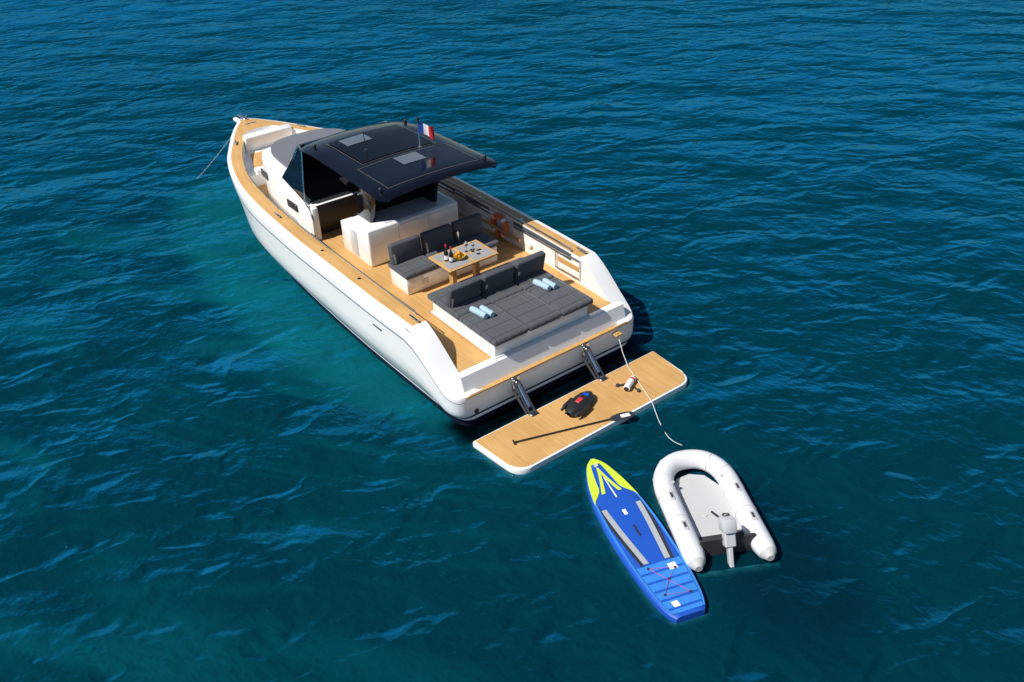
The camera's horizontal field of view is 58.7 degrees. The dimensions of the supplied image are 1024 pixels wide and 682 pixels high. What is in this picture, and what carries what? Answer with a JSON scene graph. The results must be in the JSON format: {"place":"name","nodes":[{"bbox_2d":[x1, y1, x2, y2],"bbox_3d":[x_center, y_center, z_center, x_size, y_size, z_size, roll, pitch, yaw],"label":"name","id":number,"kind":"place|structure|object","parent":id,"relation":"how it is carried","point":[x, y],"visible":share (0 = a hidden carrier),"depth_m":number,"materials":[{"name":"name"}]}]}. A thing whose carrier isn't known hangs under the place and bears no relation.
{"place":"outdoors","nodes":[
{"label":"outdoors","id":0,"kind":"place"},
{"bbox_2d":[0,0,1023,681],"bbox_3d":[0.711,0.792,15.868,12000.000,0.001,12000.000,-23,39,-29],"label":"sea water","id":1,"kind":"structure","parent":0,"point":[230,450],"depth_m":16.73,"materials":[{"name":"teal liquid"}]},
{"bbox_2d":[227,114,686,474],"bbox_3d":[-2.746,-2.860,18.783,4.244,3.937,14.220,-24,40,-30],"label":"yacht","id":2,"kind":"object","parent":1,"relation":"on","point":[392,245],"visible":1,"depth_m":16.62,"materials":[{"name":"paint"}]},
{"bbox_2d":[197,115,680,444],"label":"mooring lines","id":3,"kind":"object","parent":2,"relation":"on","point":[618,336],"visible":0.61,"depth_m":16.07,"materials":[{"name":"white fabric"}]},
{"bbox_2d":[512,375,639,444],"bbox_3d":[1.214,1.186,14.889,2.689,0.176,0.952,-23,39,-29],"label":"water sports gear","id":4,"kind":"object","parent":2,"relation":"on","point":[578,404],"visible":1,"depth_m":14.97,"materials":[{"name":"black plastic"}]},
{"bbox_2d":[586,458,705,623],"bbox_3d":[1.751,2.695,12.838,0.820,0.200,3.148,-12,35,-15],"label":"paddle board","id":5,"kind":"object","parent":1,"relation":"on","point":[646,549],"visible":1,"depth_m":12.55,"materials":[{"name":"blue plastic"}]},
{"bbox_2d":[652,449,776,571],"bbox_3d":[2.839,2.582,13.117,1.317,1.294,2.496,-7,34,-7],"label":"dinghy","id":6,"kind":"object","parent":1,"relation":"on","point":[704,516],"visible":0.95,"depth_m":13.01,"materials":[{"name":"white plastic"}]}
]}

